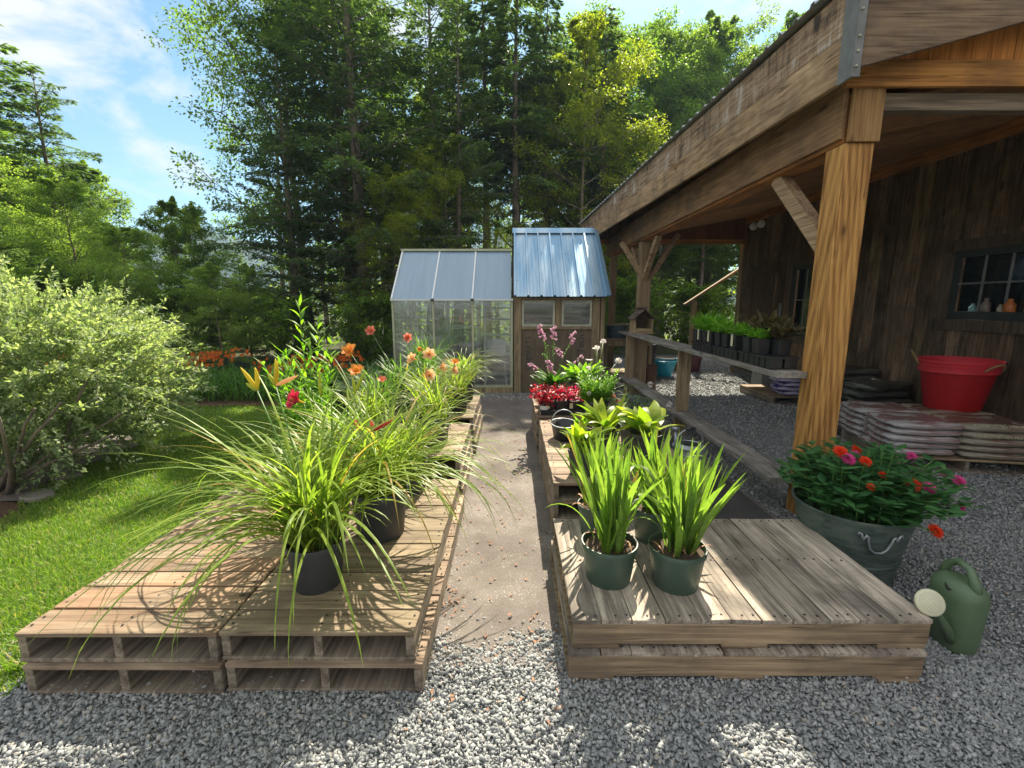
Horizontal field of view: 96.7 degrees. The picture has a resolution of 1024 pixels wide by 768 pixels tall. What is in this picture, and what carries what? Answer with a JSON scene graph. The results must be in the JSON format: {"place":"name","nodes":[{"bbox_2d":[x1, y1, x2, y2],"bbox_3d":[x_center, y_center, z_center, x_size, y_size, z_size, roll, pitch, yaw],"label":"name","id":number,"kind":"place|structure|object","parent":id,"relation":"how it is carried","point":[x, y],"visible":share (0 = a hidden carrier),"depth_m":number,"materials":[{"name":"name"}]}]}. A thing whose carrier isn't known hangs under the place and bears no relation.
{"place":"outdoors","nodes":[
{"label":"outdoors","id":0,"kind":"place"},
{"bbox_2d":[0,444,116,500],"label":"mulch bed","id":1,"kind":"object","parent":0,"point":[15,497],"depth_m":4.54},
{"bbox_2d":[0,403,355,697],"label":"lawn","id":2,"kind":"structure","parent":0,"point":[64,566],"depth_m":3.57,"materials":[{"name":"plant"}]},
{"bbox_2d":[0,254,218,495],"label":"willow shrub","id":3,"kind":"object","parent":2,"relation":"on","point":[130,345],"visible":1,"depth_m":4.15,"materials":[{"name":"green plant"}]},
{"bbox_2d":[253,295,344,463],"bbox_3d":[-1.723,0.109,3.826,0.703,1.699,0.695,0,10,0],"label":"leafy perennial","id":4,"kind":"object","parent":2,"relation":"on","point":[308,383],"visible":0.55,"depth_m":3.75,"materials":[{"name":"green plant"}]},
{"bbox_2d":[4,377,407,406],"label":"flower bed soil","id":5,"kind":"structure","parent":0,"point":[220,401],"depth_m":7.49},
{"bbox_2d":[0,347,404,402],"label":"orange lily bed","id":6,"kind":"object","parent":5,"relation":"on","point":[232,384],"visible":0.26,"depth_m":7.92,"materials":[{"name":"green plant"}]},
{"bbox_2d":[165,261,269,372],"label":"shrub","id":7,"kind":"object","parent":5,"relation":"on","point":[206,272],"visible":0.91,"depth_m":9.97,"materials":[{"name":"green plant"}]},
{"bbox_2d":[1,309,734,531],"bbox_3d":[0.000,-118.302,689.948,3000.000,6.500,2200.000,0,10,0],"label":"ground","id":8,"kind":"structure","parent":0,"point":[662,350],"depth_m":14.65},
{"bbox_2d":[0,154,95,284],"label":"birch tree","id":9,"kind":"object","parent":8,"relation":"on","point":[24,175],"visible":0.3,"depth_m":11.53,"materials":[{"name":"green plant"}]},
{"bbox_2d":[1,249,136,368],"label":"woodland shrub","id":10,"kind":"object","parent":8,"relation":"on","point":[62,276],"visible":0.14,"depth_m":9.18,"materials":[{"name":"green plant"}]},
{"bbox_2d":[0,68,146,295],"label":"hemlock tree","id":11,"kind":"object","parent":8,"relation":"on","point":[53,104],"visible":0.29,"depth_m":12.52,"materials":[{"name":"green plant"}]},
{"bbox_2d":[0,24,165,318],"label":"fir tree","id":12,"kind":"object","parent":8,"relation":"on","point":[5,72],"visible":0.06,"depth_m":12.57,"materials":[{"name":"green plant"}]},
{"bbox_2d":[0,171,168,314],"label":"birch tree","id":13,"kind":"object","parent":8,"relation":"on","point":[50,190],"visible":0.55,"depth_m":9.90,"materials":[{"name":"green plant"}]},
{"bbox_2d":[29,159,160,289],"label":"maple sapling","id":14,"kind":"object","parent":8,"relation":"on","point":[99,179],"visible":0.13,"depth_m":15.03,"materials":[{"name":"green plant"}]},
{"bbox_2d":[54,221,186,353],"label":"birch tree","id":15,"kind":"object","parent":8,"relation":"on","point":[111,237],"visible":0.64,"depth_m":9.60,"materials":[{"name":"green plant"}]},
{"bbox_2d":[113,196,232,348],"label":"maple sapling","id":16,"kind":"object","parent":8,"relation":"on","point":[171,233],"visible":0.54,"depth_m":11.60,"materials":[{"name":"green plant"}]},
{"bbox_2d":[132,272,256,368],"bbox_3d":[-7.562,-1.489,10.964,2.609,2.361,2.176,3,11,18],"label":"woodland shrub","id":17,"kind":"object","parent":8,"relation":"on","point":[210,339],"visible":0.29,"depth_m":10.64,"materials":[{"name":"green plant"}]},
{"bbox_2d":[151,201,252,342],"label":"birch tree","id":18,"kind":"object","parent":8,"relation":"on","point":[186,246],"visible":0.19,"depth_m":13.36,"materials":[{"name":"green plant"}]},
{"bbox_2d":[213,263,285,365],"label":"shrub","id":19,"kind":"object","parent":8,"relation":"on","point":[248,271],"visible":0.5,"depth_m":11.66,"materials":[{"name":"green plant"}]},
{"bbox_2d":[191,31,363,360],"bbox_3d":[-5.968,-4.832,12.454,3.861,8.461,4.572,4,11,21],"label":"hemlock tree","id":20,"kind":"object","parent":8,"relation":"on","point":[291,262],"visible":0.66,"depth_m":12.11,"materials":[{"name":"green plant"}]},
{"bbox_2d":[249,286,326,367],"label":"woodland shrub","id":21,"kind":"object","parent":8,"relation":"on","point":[275,313],"visible":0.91,"depth_m":10.63,"materials":[{"name":"green plant"}]},
{"bbox_2d":[141,0,445,353],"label":"maple tree","id":22,"kind":"object","parent":8,"relation":"on","point":[214,19],"visible":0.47,"depth_m":12.78,"materials":[{"name":"green plant"}]},
{"bbox_2d":[238,0,430,258],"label":"maple tree","id":23,"kind":"object","parent":8,"relation":"on","point":[377,89],"visible":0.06,"depth_m":15.23,"materials":[{"name":"green plant"}]},
{"bbox_2d":[231,0,454,352],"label":"hemlock tree","id":24,"kind":"object","parent":8,"relation":"on","point":[287,39],"visible":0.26,"depth_m":13.10,"materials":[{"name":"green plant"}]},
{"bbox_2d":[235,0,482,359],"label":"hemlock tree","id":25,"kind":"object","parent":8,"relation":"on","point":[353,136],"visible":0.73,"depth_m":12.12,"materials":[{"name":"green plant"}]},
{"bbox_2d":[327,284,414,364],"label":"woodland shrub","id":26,"kind":"object","parent":8,"relation":"on","point":[381,308],"visible":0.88,"depth_m":11.03,"materials":[{"name":"green plant"}]},
{"bbox_2d":[325,163,434,362],"bbox_3d":[-3.306,-3.153,12.387,2.896,5.149,3.104,1,10,8],"label":"maple tree","id":27,"kind":"object","parent":8,"relation":"on","point":[398,227],"visible":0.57,"depth_m":11.68,"materials":[{"name":"green plant"}]},
{"bbox_2d":[361,0,503,349],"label":"hemlock tree","id":28,"kind":"object","parent":8,"relation":"on","point":[412,34],"visible":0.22,"depth_m":15.22,"materials":[{"name":"green plant"}]},
{"bbox_2d":[131,92,740,354],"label":"woodland","id":29,"kind":"object","parent":8,"relation":"on","point":[468,321],"visible":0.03,"depth_m":28.52,"materials":[{"name":"green plant"}]},
{"bbox_2d":[408,308,477,383],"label":"potted plant","id":30,"kind":"object","parent":8,"relation":"on","point":[453,334],"visible":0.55,"depth_m":9.13,"materials":[{"name":"green plant"}]},
{"bbox_2d":[407,0,498,347],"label":"spruce tree","id":31,"kind":"object","parent":8,"relation":"on","point":[430,151],"visible":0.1,"depth_m":17.24,"materials":[{"name":"green plant"}]},
{"bbox_2d":[391,132,520,329],"bbox_3d":[-1.820,-3.802,13.341,3.695,6.130,3.447,-5,11,-24],"label":"maple tree","id":32,"kind":"object","parent":8,"relation":"on","point":[444,184],"visible":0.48,"depth_m":12.46,"materials":[{"name":"green plant"}]},
{"bbox_2d":[402,0,511,351],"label":"hemlock tree","id":33,"kind":"object","parent":8,"relation":"on","point":[457,69],"visible":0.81,"depth_m":12.36,"materials":[{"name":"green plant"}]},
{"bbox_2d":[430,0,546,352],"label":"spruce tree","id":34,"kind":"object","parent":8,"relation":"on","point":[476,21],"visible":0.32,"depth_m":14.54,"materials":[{"name":"green plant"}]},
{"bbox_2d":[459,0,573,355],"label":"spruce tree","id":35,"kind":"object","parent":8,"relation":"on","point":[514,20],"visible":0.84,"depth_m":13.44,"materials":[{"name":"green plant"}]},
{"bbox_2d":[500,0,602,227],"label":"spruce tree","id":36,"kind":"object","parent":8,"relation":"on","point":[555,26],"visible":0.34,"depth_m":15.44,"materials":[{"name":"green plant"}]},
{"bbox_2d":[500,8,670,279],"bbox_3d":[1.964,-6.261,14.969,6.356,10.544,5.929,3,11,18],"label":"maple tree","id":37,"kind":"object","parent":8,"relation":"on","point":[581,31],"visible":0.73,"depth_m":14.38,"materials":[{"name":"green plant"}]},
{"bbox_2d":[522,10,668,265],"bbox_3d":[3.232,-8.284,19.651,6.728,13.328,7.464,10,14,44],"label":"maple tree","id":38,"kind":"object","parent":8,"relation":"on","point":[572,45],"visible":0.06,"depth_m":18.28,"materials":[{"name":"green plant"}]},
{"bbox_2d":[552,4,649,225],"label":"spruce tree","id":39,"kind":"object","parent":8,"relation":"on","point":[610,36],"visible":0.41,"depth_m":16.28,"materials":[{"name":"green plant"}]},
{"bbox_2d":[535,0,734,340],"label":"maple tree","id":40,"kind":"object","parent":8,"relation":"on","point":[660,24],"visible":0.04,"depth_m":23.80,"materials":[{"name":"green plant"}]},
{"bbox_2d":[604,271,674,355],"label":"woodland shrub","id":41,"kind":"object","parent":8,"relation":"on","point":[625,294],"visible":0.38,"depth_m":13.37,"materials":[{"name":"green plant"}]},
{"bbox_2d":[569,7,714,280],"bbox_3d":[6.359,-9.875,23.691,7.805,15.460,8.658,0,10,2],"label":"maple tree","id":42,"kind":"object","parent":8,"relation":"on","point":[666,90],"visible":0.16,"depth_m":21.05,"materials":[{"name":"green plant"}]},
{"bbox_2d":[617,23,723,300],"bbox_3d":[8.198,-9.952,23.668,6.965,15.693,7.325,-5,11,-27],"label":"birch tree","id":43,"kind":"object","parent":8,"relation":"on","point":[668,37],"visible":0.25,"depth_m":21.66,"materials":[{"name":"green plant"}]},
{"bbox_2d":[649,277,734,348],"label":"woodland shrub","id":44,"kind":"object","parent":8,"relation":"on","point":[681,296],"visible":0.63,"depth_m":14.22,"materials":[{"name":"green plant"}]},
{"bbox_2d":[661,244,740,322],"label":"hemlock tree","id":45,"kind":"object","parent":8,"relation":"on","point":[709,270],"visible":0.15,"depth_m":19.20,"materials":[{"name":"green plant"}]},
{"bbox_2d":[650,15,778,286],"bbox_3d":[10.093,-10.129,24.087,7.083,15.959,7.449,-4,11,-19],"label":"birch tree","id":46,"kind":"object","parent":8,"relation":"on","point":[723,48],"visible":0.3,"depth_m":22.21,"materials":[{"name":"green plant"}]},
{"bbox_2d":[681,0,781,271],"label":"birch tree","id":47,"kind":"object","parent":8,"relation":"on","point":[711,13],"visible":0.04,"depth_m":25.35,"materials":[{"name":"green plant"}]},
{"bbox_2d":[33,215,736,311],"bbox_3d":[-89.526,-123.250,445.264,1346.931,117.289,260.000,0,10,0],"label":"hill","id":48,"kind":"structure","parent":0,"point":[252,260],"depth_m":439.67,"materials":[{"name":"plant"}]},
{"bbox_2d":[0,0,815,269],"label":"sky","id":49,"kind":"structure","parent":0,"point":[123,87],"materials":[{"name":"blue"}]},
{"bbox_2d":[0,355,1023,767],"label":"gravel yard","id":50,"kind":"structure","parent":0,"point":[538,673],"depth_m":1.84,"materials":[{"name":"gravel"}]},
{"bbox_2d":[390,249,512,392],"bbox_3d":[-1.065,-1.310,9.051,2.170,2.655,2.060,0,10,0],"label":"greenhouse","id":51,"kind":"object","parent":50,"relation":"on","point":[472,277],"visible":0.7,"depth_m":8.35,"materials":[{"name":"white"}]},
{"bbox_2d":[512,228,610,392],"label":"shed","id":52,"kind":"structure","parent":50,"relation":"on","point":[560,280],"depth_m":8.28,"materials":[{"name":"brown wood"}]},
{"bbox_2d":[579,0,1023,513],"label":"barn","id":53,"kind":"structure","parent":50,"relation":"on","point":[848,175],"depth_m":4.78,"materials":[{"name":"wood"}]},
{"bbox_2d":[691,307,736,352],"bbox_3d":[2.070,-0.577,4.752,0.523,0.463,0.692,0,10,0],"label":"seedling tray","id":54,"kind":"object","parent":53,"relation":"on","point":[703,338],"visible":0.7,"depth_m":4.66,"materials":[{"name":"plant"}]},
{"bbox_2d":[708,314,761,359],"bbox_3d":[2.088,-0.456,4.208,0.403,0.415,0.672,-4,11,-21],"label":"seedling tray","id":55,"kind":"object","parent":53,"relation":"on","point":[729,336],"visible":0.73,"depth_m":4.20,"materials":[{"name":"black plastic"}]},
{"bbox_2d":[745,273,774,371],"bbox_3d":[5.266,-1.271,9.700,0.023,2.090,0.804,0,10,0],"label":"door","id":56,"kind":"structure","parent":53,"relation":"in","point":[763,284],"depth_m":9.55,"materials":[{"name":"brown wood"}]},
{"bbox_2d":[738,309,805,368],"bbox_3d":[2.140,-0.381,3.684,0.457,0.453,0.559,0,10,0],"label":"seedling tray","id":57,"kind":"object","parent":53,"relation":"on","point":[763,346],"visible":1,"depth_m":3.65,"materials":[{"name":"black plastic"}]},
{"bbox_2d":[784,256,813,344],"bbox_3d":[5.298,-1.441,7.895,0.136,1.540,1.750,0,10,0],"label":"window","id":58,"kind":"structure","parent":53,"relation":"in","point":[805,271],"depth_m":8.43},
{"bbox_2d":[930,231,1023,333],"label":"window","id":59,"kind":"structure","parent":53,"relation":"in","point":[996,274],"depth_m":5.12,"materials":[{"name":"glass"}]},
{"bbox_2d":[772,437,988,585],"bbox_3d":[2.163,0.753,2.767,1.026,0.804,0.996,0,10,0],"label":"zinnia planter","id":60,"kind":"object","parent":50,"relation":"on","point":[860,506],"visible":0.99,"depth_m":2.58,"materials":[{"name":"metal"}]},
{"bbox_2d":[841,428,1023,475],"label":"pallet","id":61,"kind":"object","parent":50,"relation":"on","point":[961,464],"visible":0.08,"depth_m":4.45,"materials":[{"name":"wood"}]},
{"bbox_2d":[857,434,954,455],"bbox_3d":[4.082,0.630,4.749,0.620,0.087,0.560,2,10,9],"label":"soil bag","id":62,"kind":"object","parent":61,"relation":"on","point":[926,451],"visible":0.41,"depth_m":4.50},
{"bbox_2d":[862,429,958,449],"bbox_3d":[4.118,0.566,4.735,0.620,0.088,0.560,2,10,11],"label":"soil bag","id":63,"kind":"object","parent":62,"relation":"on","point":[915,444],"visible":0.34,"depth_m":4.49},
{"bbox_2d":[863,423,960,443],"bbox_3d":[4.096,0.505,4.699,0.620,0.088,0.560,2,10,14],"label":"soil bag","id":64,"kind":"object","parent":63,"relation":"on","point":[883,433],"visible":0.54,"depth_m":4.47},
{"bbox_2d":[863,417,962,436],"bbox_3d":[4.113,0.438,4.705,0.620,0.089,0.560,2,10,9],"label":"soil bag","id":65,"kind":"object","parent":64,"relation":"on","point":[899,430],"visible":0.48,"depth_m":4.47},
{"bbox_2d":[864,411,964,430],"bbox_3d":[4.112,0.375,4.683,0.620,0.085,0.560,2,10,9],"label":"soil bag","id":66,"kind":"object","parent":65,"relation":"on","point":[922,421],"visible":1,"depth_m":4.54,"materials":[{"name":"plastic"}]},
{"bbox_2d":[951,449,1023,460],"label":"soil bag","id":67,"kind":"object","parent":61,"relation":"on","point":[984,455],"visible":0.3,"depth_m":4.37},
{"bbox_2d":[957,443,1023,453],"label":"soil bag","id":68,"kind":"object","parent":67,"relation":"on","point":[995,449],"visible":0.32,"depth_m":4.35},
{"bbox_2d":[954,436,1023,446],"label":"soil bag","id":69,"kind":"object","parent":68,"relation":"on","point":[994,442],"visible":0.31,"depth_m":4.34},
{"bbox_2d":[959,430,1023,439],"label":"soil bag","id":70,"kind":"object","parent":69,"relation":"on","point":[990,435],"visible":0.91,"depth_m":4.35,"materials":[{"name":"beige plastic"}]},
{"bbox_2d":[929,413,1023,432],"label":"soil bag","id":71,"kind":"object","parent":70,"relation":"on","point":[991,423],"visible":0.98,"depth_m":4.46,"materials":[{"name":"beige plastic"}]},
{"bbox_2d":[914,557,990,654],"bbox_3d":[2.032,1.059,2.102,0.456,0.435,0.217,-8,13,-38],"label":"watering can","id":72,"kind":"object","parent":50,"relation":"on","point":[954,606],"visible":0.99,"depth_m":2.10,"materials":[{"name":"green plastic"}]},
{"bbox_2d":[351,395,957,668],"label":"path","id":73,"kind":"structure","parent":0,"point":[466,626],"depth_m":3.03,"materials":[{"name":"concrete"}]},
{"bbox_2d":[22,658,228,694],"bbox_3d":[-1.630,1.090,2.766,0.835,0.142,1.744,0,10,0],"label":"pallet","id":74,"kind":"object","parent":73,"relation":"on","point":[41,678],"visible":0.06,"depth_m":1.93,"materials":[{"name":"wood"}]},
{"bbox_2d":[14,477,291,662],"bbox_3d":[-1.652,0.950,2.761,0.841,0.142,1.744,0,10,0],"label":"pallet","id":75,"kind":"object","parent":74,"relation":"on","point":[133,634],"visible":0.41,"depth_m":2.05,"materials":[{"name":"wood"}]},
{"bbox_2d":[225,495,464,691],"bbox_3d":[-0.790,1.088,2.776,0.836,0.142,1.742,0,10,0],"label":"pallet","id":76,"kind":"object","parent":73,"relation":"on","point":[348,676],"visible":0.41,"depth_m":1.97,"materials":[{"name":"wood"}]},
{"bbox_2d":[219,479,459,660],"bbox_3d":[-0.818,0.955,2.735,0.821,0.142,1.675,0,10,0],"label":"pallet","id":77,"kind":"object","parent":76,"relation":"on","point":[391,629],"visible":0.57,"depth_m":2.06,"materials":[{"name":"wood"}]},
{"bbox_2d":[18,358,472,674],"bbox_3d":[-1.000,0.450,2.068,1.677,1.093,1.603,0,10,0],"label":"potted daylily","id":78,"kind":"object","parent":77,"relation":"on","point":[308,518],"visible":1,"depth_m":2.02,"materials":[{"name":"plant"}]},
{"bbox_2d":[230,370,426,519],"bbox_3d":[-1.148,0.389,2.834,1.198,0.944,1.155,0,10,0],"label":"potted daylily","id":79,"kind":"object","parent":77,"relation":"on","point":[292,397],"visible":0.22,"depth_m":2.78,"materials":[{"name":"green plant"}]},
{"bbox_2d":[217,357,538,561],"bbox_3d":[-0.680,0.377,2.645,1.676,1.034,1.615,0,10,0],"label":"potted daylily","id":80,"kind":"object","parent":77,"relation":"on","point":[392,511],"visible":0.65,"depth_m":2.57,"materials":[{"name":"plant"}]},
{"bbox_2d":[398,405,481,441],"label":"pallet","id":81,"kind":"object","parent":73,"relation":"on","point":[474,432],"visible":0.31,"depth_m":5.30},
{"bbox_2d":[394,395,479,429],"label":"pallet","id":82,"kind":"object","parent":81,"relation":"on","point":[473,406],"visible":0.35,"depth_m":5.23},
{"bbox_2d":[359,326,433,411],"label":"potted daylily","id":83,"kind":"object","parent":82,"relation":"on","point":[370,330],"visible":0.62,"depth_m":5.15,"materials":[{"name":"green plant"}]},
{"bbox_2d":[427,437,471,488],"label":"pallet","id":84,"kind":"object","parent":73,"relation":"on","point":[464,467],"visible":0.19,"depth_m":3.94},
{"bbox_2d":[371,423,470,471],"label":"pallet","id":85,"kind":"object","parent":84,"relation":"on","point":[458,465],"visible":0.29,"depth_m":3.93,"materials":[{"name":"wood"}]},
{"bbox_2d":[322,364,410,444],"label":"potted daylily","id":86,"kind":"object","parent":85,"relation":"on","point":[355,369],"visible":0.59,"depth_m":3.86,"materials":[{"name":"green plant"}]},
{"bbox_2d":[384,347,475,425],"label":"potted daylily","id":87,"kind":"object","parent":85,"relation":"on","point":[429,353],"visible":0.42,"depth_m":4.41,"materials":[{"name":"green plant"}]},
{"bbox_2d":[386,361,487,446],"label":"potted daylily","id":88,"kind":"object","parent":85,"relation":"on","point":[433,403],"visible":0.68,"depth_m":3.91,"materials":[{"name":"plant"}]},
{"bbox_2d":[539,450,553,535],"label":"pallet","id":89,"kind":"object","parent":73,"relation":"on","point":[547,496],"visible":0.16,"depth_m":3.71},
{"bbox_2d":[539,436,700,518],"bbox_3d":[0.818,0.727,4.011,1.071,0.142,1.745,0,10,0],"label":"pallet","id":90,"kind":"object","parent":89,"relation":"on","point":[559,511],"visible":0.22,"depth_m":3.27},
{"bbox_2d":[539,420,706,501],"bbox_3d":[0.818,0.590,3.986,1.071,0.142,1.746,0,10,0],"label":"pallet","id":91,"kind":"object","parent":90,"relation":"on","point":[558,469],"visible":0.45,"depth_m":3.41,"materials":[{"name":"wood"}]},
{"bbox_2d":[560,418,612,477],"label":"broadleaf plant","id":92,"kind":"object","parent":91,"relation":"on","point":[580,430],"visible":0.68,"depth_m":3.19,"materials":[{"name":"green plant"}]},
{"bbox_2d":[575,393,633,465],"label":"broadleaf plant","id":93,"kind":"object","parent":91,"relation":"on","point":[598,415],"visible":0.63,"depth_m":3.46,"materials":[{"name":"green plant"}]},
{"bbox_2d":[575,339,672,424],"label":"leafy perennial","id":94,"kind":"object","parent":91,"relation":"on","point":[594,389],"visible":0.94,"depth_m":4.56,"materials":[{"name":"green plant"}]},
{"bbox_2d":[616,400,682,472],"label":"broadleaf plant","id":95,"kind":"object","parent":91,"relation":"on","point":[646,419],"visible":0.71,"depth_m":3.27,"materials":[{"name":"green plant"}]},
{"bbox_2d":[532,408,573,440],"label":"pallet","id":96,"kind":"object","parent":73,"relation":"on","point":[536,432],"visible":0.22,"depth_m":5.18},
{"bbox_2d":[532,395,617,428],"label":"pallet","id":97,"kind":"object","parent":96,"relation":"on","point":[538,416],"visible":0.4,"depth_m":4.99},
{"bbox_2d":[528,324,583,399],"bbox_3d":[0.481,-0.240,5.503,0.551,0.968,0.576,-8,13,-39],"label":"potted foxglove","id":98,"kind":"object","parent":97,"relation":"on","point":[551,378],"visible":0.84,"depth_m":5.45,"materials":[{"name":"pink plant"}]},
{"bbox_2d":[529,382,584,414],"bbox_3d":[0.617,0.151,5.124,0.877,0.331,0.524,0,10,0],"label":"coleus tray","id":99,"kind":"object","parent":97,"relation":"on","point":[569,400],"visible":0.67,"depth_m":5.00,"materials":[{"name":"plant"}]},
{"bbox_2d":[615,395,774,519],"bbox_3d":[1.475,0.654,5.562,1.050,0.001,5.280,0,10,0],"label":"ground cloth","id":100,"kind":"object","parent":73,"relation":"on","point":[739,504],"depth_m":3.71,"materials":[{"name":"fabric"}]},
{"bbox_2d":[550,540,927,680],"bbox_3d":[1.022,1.147,2.447,1.556,0.142,0.951,0,10,0],"label":"pallet","id":101,"kind":"object","parent":73,"relation":"on","point":[871,661],"visible":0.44,"depth_m":1.99,"materials":[{"name":"wood"}]},
{"bbox_2d":[553,519,932,647],"bbox_3d":[1.045,1.006,2.445,1.565,0.142,0.946,0,10,0],"label":"pallet","id":102,"kind":"object","parent":101,"relation":"on","point":[811,603],"visible":0.81,"depth_m":2.11,"materials":[{"name":"wood"}]},
{"bbox_2d":[552,427,646,534],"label":"potted iris","id":103,"kind":"object","parent":102,"relation":"on","point":[585,511],"visible":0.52,"depth_m":2.64,"materials":[{"name":"green plant"}]},
{"bbox_2d":[544,437,666,590],"bbox_3d":[0.539,0.604,2.245,0.530,0.728,0.597,9,13,41],"label":"potted iris","id":104,"kind":"object","parent":102,"relation":"on","point":[610,545],"visible":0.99,"depth_m":2.16,"materials":[{"name":"plant"}]},
{"bbox_2d":[611,421,706,544],"bbox_3d":[0.846,0.558,2.637,0.565,0.681,0.532,0,10,0],"label":"potted iris","id":105,"kind":"object","parent":102,"relation":"on","point":[645,529],"visible":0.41,"depth_m":2.56,"materials":[{"name":"plant"}]},
{"bbox_2d":[604,439,746,595],"bbox_3d":[0.772,0.613,2.184,0.585,0.732,0.584,6,12,32],"label":"potted iris","id":106,"kind":"object","parent":102,"relation":"on","point":[677,548],"visible":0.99,"depth_m":2.13,"materials":[{"name":"plant"}]},
{"bbox_3d":[4.837,0.364,5.118,0.700,0.089,0.560,2,10,10],"label":"soil bag","id":107,"kind":"object","parent":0,"visible":0},
{"bbox_2d":[899,403,994,414],"bbox_3d":[4.847,0.301,5.097,0.700,0.089,0.560,2,10,8],"label":"soil bag","id":108,"kind":"object","parent":107,"relation":"on","point":[920,407],"visible":0.33,"depth_m":4.95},
{"bbox_2d":[910,349,1006,411],"bbox_3d":[4.885,-0.052,5.049,0.788,0.637,0.694,8,13,36],"label":"red tub","id":109,"kind":"object","parent":108,"relation":"on","point":[957,383],"visible":0.98,"depth_m":4.86,"materials":[{"name":"plastic"}]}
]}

